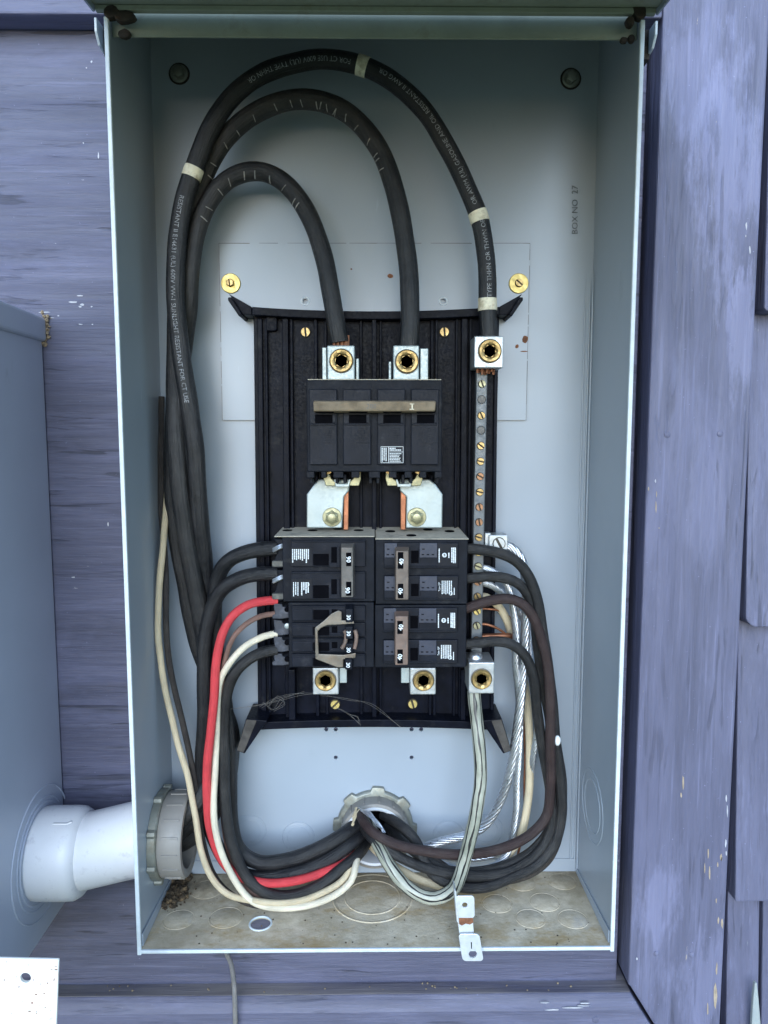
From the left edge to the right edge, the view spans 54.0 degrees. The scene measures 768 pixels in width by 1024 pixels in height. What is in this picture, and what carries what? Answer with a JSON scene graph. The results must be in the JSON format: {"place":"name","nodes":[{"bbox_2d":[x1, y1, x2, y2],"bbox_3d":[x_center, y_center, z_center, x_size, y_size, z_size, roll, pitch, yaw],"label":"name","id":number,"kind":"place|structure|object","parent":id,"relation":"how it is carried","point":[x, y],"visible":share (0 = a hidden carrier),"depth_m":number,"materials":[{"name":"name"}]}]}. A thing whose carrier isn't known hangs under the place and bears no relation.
{"place":"outdoors","nodes":[
{"label":"outdoors","id":0,"kind":"place"},
{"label":"ground","id":1,"kind":"structure","parent":0,"visible":0},
{"bbox_2d":[0,0,767,1023],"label":"house wall","id":2,"kind":"structure","parent":1,"relation":"on","point":[690,942],"depth_m":0.65,"materials":[{"name":"paint"}]},
{"bbox_2d":[0,300,64,956],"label":"meter box","id":3,"kind":"object","parent":2,"relation":"attached to","point":[30,772],"visible":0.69,"depth_m":0.60,"materials":[{"name":"grey metal"}]},
{"bbox_2d":[0,957,59,1023],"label":"cover plate","id":4,"kind":"object","parent":3,"relation":"attached to","point":[34,1000],"visible":1,"depth_m":0.43,"materials":[{"name":"white plastic"}]},
{"bbox_2d":[40,310,51,346],"bbox_3d":[-0.286,-0.155,0.634,0.011,0.031,0.008,0,6,-1],"label":"mud nest","id":5,"kind":"object","parent":3,"relation":"attached to","point":[44,344],"visible":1,"depth_m":0.63,"materials":[{"name":"soil"}]},
{"bbox_2d":[22,801,134,901],"bbox_3d":[-0.236,0.281,0.632,0.108,0.084,0.074,0,6,-1],"label":"pvc conduit","id":6,"kind":"object","parent":3,"relation":"attached to","point":[73,853],"visible":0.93,"depth_m":0.60,"materials":[{"name":"white plastic"}]},
{"bbox_2d":[224,953,237,1023],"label":"loose cord","id":7,"kind":"object","parent":2,"relation":"hanging from","point":[234,986],"visible":0.71,"depth_m":0.67,"materials":[{"name":"grey plastic"}]},
{"bbox_2d":[96,982,571,994],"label":"ledge crumbs","id":8,"kind":"object","parent":2,"relation":"on","point":[208,989],"visible":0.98,"depth_m":0.69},
{"bbox_2d":[84,0,669,954],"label":"panel enclosure","id":9,"kind":"object","parent":2,"relation":"attached to","point":[536,104],"visible":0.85,"depth_m":0.62,"materials":[{"name":"grey metal"}]},
{"bbox_2d":[146,784,196,885],"bbox_3d":[-0.175,0.269,0.630,0.026,0.075,0.075,0,6,-1],"label":"conduit bushing","id":10,"kind":"object","parent":9,"relation":"in","point":[167,857],"visible":0.9,"depth_m":0.60,"materials":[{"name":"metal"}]},
{"bbox_2d":[161,873,196,909],"bbox_3d":[-0.182,0.328,0.655,0.040,0.009,0.057,0,6,-1],"label":"dirt pile","id":11,"kind":"object","parent":9,"relation":"in","point":[170,899],"visible":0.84,"depth_m":0.65,"materials":[{"name":"brown soil"}]},
{"bbox_2d":[158,396,340,908],"bbox_3d":[-0.102,0.115,0.623,0.172,0.420,0.056,0,6,-1],"label":"branch wire","id":12,"kind":"object","parent":9,"relation":"attached to","point":[167,647],"visible":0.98,"depth_m":0.62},
{"bbox_2d":[155,500,351,905],"bbox_3d":[-0.102,0.144,0.624,0.170,0.354,0.057,0,6,-1],"label":"branch wire","id":13,"kind":"object","parent":9,"relation":"attached to","point":[227,893],"visible":0.98,"depth_m":0.61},
{"bbox_2d":[195,566,364,877],"bbox_3d":[-0.085,0.177,0.628,0.148,0.270,0.031,-1,6,-9],"label":"branch cable","id":14,"kind":"object","parent":9,"relation":"attached to","point":[223,588],"visible":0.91,"depth_m":0.61,"materials":[{"name":"black rubber"}]},
{"bbox_2d":[333,786,416,868],"bbox_3d":[-0.008,0.283,0.667,0.076,0.076,0.020,0,6,-1],"label":"conduit bushing","id":15,"kind":"object","parent":9,"relation":"in","point":[375,801],"visible":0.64,"depth_m":0.67,"materials":[{"name":"metal"}]},
{"bbox_2d":[358,808,385,832],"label":"frayed strands","id":16,"kind":"object","parent":15,"relation":"attached to","point":[369,814],"visible":1,"depth_m":0.64,"materials":[{"name":"metal"}]},
{"bbox_2d":[228,294,522,752],"bbox_3d":[-0.007,0.013,0.624,0.235,0.377,0.043,0,6,-1],"label":"breaker base","id":17,"kind":"object","parent":9,"relation":"attached to","point":[289,344],"visible":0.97,"depth_m":0.62,"materials":[{"name":"black plastic"}]},
{"bbox_2d":[231,692,400,727],"bbox_3d":[-0.059,0.165,0.626,0.147,0.033,0.006,0,6,-1],"label":"cobweb","id":18,"kind":"object","parent":17,"relation":"attached to","point":[300,695],"visible":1,"depth_m":0.62},
{"bbox_2d":[272,600,373,668],"bbox_3d":[-0.049,0.097,0.615,0.083,0.053,0.052,0,6,-1],"label":"circuit breaker","id":19,"kind":"object","parent":17,"relation":"attached to","point":[326,634],"visible":0.98,"depth_m":0.60,"materials":[{"name":"black plastic"}]},
{"bbox_2d":[202,596,352,887],"bbox_3d":[-0.078,0.189,0.620,0.140,0.243,0.025,-2,6,-16],"label":"branch wire","id":20,"kind":"object","parent":19,"relation":"attached to","point":[235,613],"visible":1,"depth_m":0.61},
{"bbox_2d":[210,631,359,911],"bbox_3d":[-0.075,0.211,0.618,0.133,0.231,0.043,-2,6,-16],"label":"branch wire","id":21,"kind":"object","parent":19,"relation":"attached to","point":[230,872],"visible":1,"depth_m":0.61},
{"bbox_2d":[220,611,360,897],"bbox_3d":[-0.074,0.202,0.621,0.123,0.246,0.031,-1,6,-13],"label":"branch wire","id":22,"kind":"object","parent":19,"relation":"attached to","point":[241,627],"visible":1,"depth_m":0.61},
{"bbox_2d":[219,644,370,899],"bbox_3d":[-0.070,0.213,0.625,0.132,0.214,0.035,-2,6,-14],"label":"branch wire","id":23,"kind":"object","parent":19,"relation":"attached to","point":[246,876],"visible":0.99,"depth_m":0.62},
{"bbox_2d":[351,807,359,825],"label":"frayed strands","id":24,"kind":"object","parent":23,"relation":"attached to","point":[354,815],"visible":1,"depth_m":0.64},
{"bbox_2d":[272,527,374,601],"bbox_3d":[-0.049,0.043,0.608,0.083,0.056,0.054,0,6,-1],"label":"circuit breaker","id":25,"kind":"object","parent":17,"relation":"attached to","point":[323,564],"visible":1,"depth_m":0.59,"materials":[{"name":"black plastic"}]},
{"bbox_2d":[207,541,359,870],"bbox_3d":[-0.080,0.161,0.628,0.129,0.280,0.033,-1,6,-9],"label":"branch cable","id":26,"kind":"object","parent":25,"relation":"attached to","point":[226,562],"visible":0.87,"depth_m":0.63,"materials":[{"name":"black rubber"}]},
{"bbox_2d":[306,345,441,486],"bbox_3d":[-0.008,-0.074,0.589,0.103,0.108,0.070,0,6,-1],"label":"breaker","id":27,"kind":"object","parent":17,"relation":"attached to","point":[374,428],"visible":1,"depth_m":0.57,"materials":[{"name":"black plastic"}]},
{"bbox_2d":[164,161,348,851],"bbox_3d":[-0.107,0.010,0.615,0.162,0.569,0.034,1,6,6],"label":"service cable","id":28,"kind":"object","parent":27,"relation":"attached to","point":[221,185],"visible":0.61,"depth_m":0.58,"materials":[{"name":"black rubber"}]},
{"bbox_2d":[166,88,419,826],"bbox_3d":[-0.078,-0.031,0.605,0.212,0.592,0.039,0,6,-1],"label":"service cable","id":29,"kind":"object","parent":27,"relation":"attached to","point":[238,125],"visible":0.79,"depth_m":0.58,"materials":[{"name":"black rubber"}]},
{"bbox_2d":[375,601,466,666],"bbox_3d":[0.030,0.099,0.615,0.075,0.052,0.054,0,6,-1],"label":"circuit breaker","id":30,"kind":"object","parent":17,"relation":"attached to","point":[420,635],"visible":0.99,"depth_m":0.60,"materials":[{"name":"black plastic"}]},
{"bbox_2d":[356,594,555,859],"bbox_3d":[0.054,0.175,0.618,0.172,0.222,0.037,1,6,14],"label":"branch cable","id":31,"kind":"object","parent":30,"relation":"attached to","point":[532,832],"visible":1,"depth_m":0.61,"materials":[{"name":"black rubber"}]},
{"bbox_2d":[360,636,556,881],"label":"branch cable","id":32,"kind":"object","parent":30,"relation":"attached to","point":[524,655],"visible":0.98,"depth_m":0.62,"materials":[{"name":"black rubber"}]},
{"bbox_2d":[375,527,467,603],"bbox_3d":[0.030,0.044,0.609,0.074,0.058,0.054,0,6,-1],"label":"circuit breaker","id":33,"kind":"object","parent":17,"relation":"attached to","point":[420,565],"visible":1,"depth_m":0.59,"materials":[{"name":"black plastic"}]},
{"bbox_2d":[383,571,555,870],"bbox_3d":[0.071,0.176,0.628,0.151,0.260,0.029,1,6,10],"label":"branch cable","id":34,"kind":"object","parent":33,"relation":"attached to","point":[519,585],"visible":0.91,"depth_m":0.62,"materials":[{"name":"black rubber"}]},
{"bbox_2d":[379,543,566,893],"bbox_3d":[0.071,0.169,0.619,0.160,0.290,0.037,1,6,13],"label":"branch cable","id":35,"kind":"object","parent":33,"relation":"attached to","point":[521,566],"visible":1,"depth_m":0.62,"materials":[{"name":"black rubber"}]},
{"bbox_2d":[465,336,507,692],"bbox_3d":[0.085,0.004,0.610,0.033,0.284,0.039,0,6,-1],"label":"neutral bar","id":36,"kind":"object","parent":17,"relation":"attached to","point":[486,355],"visible":0.98,"depth_m":0.61,"materials":[{"name":"silver metal"}]},
{"bbox_2d":[166,48,497,838],"bbox_3d":[-0.048,-0.037,0.610,0.276,0.635,0.042,0,6,-1],"label":"service cable","id":37,"kind":"object","parent":36,"relation":"attached to","point":[236,92],"visible":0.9,"depth_m":0.58,"materials":[{"name":"black rubber"}]},
{"bbox_2d":[366,691,486,904],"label":"neutral cable","id":38,"kind":"object","parent":36,"relation":"attached to","point":[402,882],"visible":0.96,"depth_m":0.61,"materials":[{"name":"silver metal"}]},
{"bbox_2d":[369,593,533,889],"bbox_3d":[0.056,0.192,0.639,0.144,0.252,0.039,0,6,-1],"label":"neutral wire","id":39,"kind":"object","parent":36,"relation":"attached to","point":[522,828],"visible":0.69,"depth_m":0.64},
{"bbox_2d":[422,541,530,847],"bbox_3d":[0.068,0.160,0.641,0.109,0.277,0.013,1,6,11],"label":"bare conductor","id":40,"kind":"object","parent":36,"relation":"attached to","point":[487,822],"visible":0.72,"depth_m":0.63,"materials":[{"name":"metal"}]},
{"bbox_2d":[443,564,523,865],"bbox_3d":[0.064,0.174,0.634,0.105,0.264,0.024,1,6,10],"label":"bare conductor","id":41,"kind":"object","parent":36,"relation":"attached to","point":[518,764],"visible":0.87,"depth_m":0.63,"materials":[{"name":"metal"}]},
{"bbox_2d":[445,582,537,861],"bbox_3d":[0.075,0.178,0.643,0.115,0.249,0.018,1,6,6],"label":"bare conductor","id":42,"kind":"object","parent":36,"relation":"attached to","point":[500,590],"visible":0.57,"depth_m":0.63,"materials":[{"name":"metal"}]},
{"bbox_2d":[483,608,510,618],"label":"ground wire","id":43,"kind":"object","parent":36,"relation":"attached to","point":[493,609],"visible":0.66,"depth_m":0.63,"materials":[{"name":"orange metal"}]},
{"bbox_2d":[482,633,512,638],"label":"ground wire","id":44,"kind":"object","parent":36,"relation":"attached to","point":[509,635],"visible":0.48,"depth_m":0.63,"materials":[{"name":"orange metal"}]},
{"bbox_2d":[482,623,525,853],"bbox_3d":[0.099,0.194,0.643,0.048,0.206,0.018,0,6,-1],"label":"ground wire","id":45,"kind":"object","parent":36,"relation":"attached to","point":[502,631],"visible":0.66,"depth_m":0.65,"materials":[{"name":"orange metal"}]},
{"bbox_2d":[164,877,588,944],"bbox_3d":[-0.008,0.331,0.630,0.394,0.001,0.095,0,6,-1],"label":"grit","id":46,"kind":"object","parent":9,"relation":"on","point":[376,925],"visible":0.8,"depth_m":0.61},
{"bbox_2d":[453,881,482,960],"bbox_3d":[0.065,0.314,0.580,0.022,0.058,0.015,0,6,-1],"label":"latch hasp","id":47,"kind":"object","parent":9,"relation":"attached to","point":[469,939],"visible":1,"depth_m":0.57,"materials":[{"name":"silver metal"}]},
{"bbox_2d":[397,745,566,884],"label":"branch cable","id":48,"kind":"object","parent":9,"relation":"attached to","point":[546,865],"visible":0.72,"depth_m":0.63,"materials":[{"name":"black rubber"}]}
]}

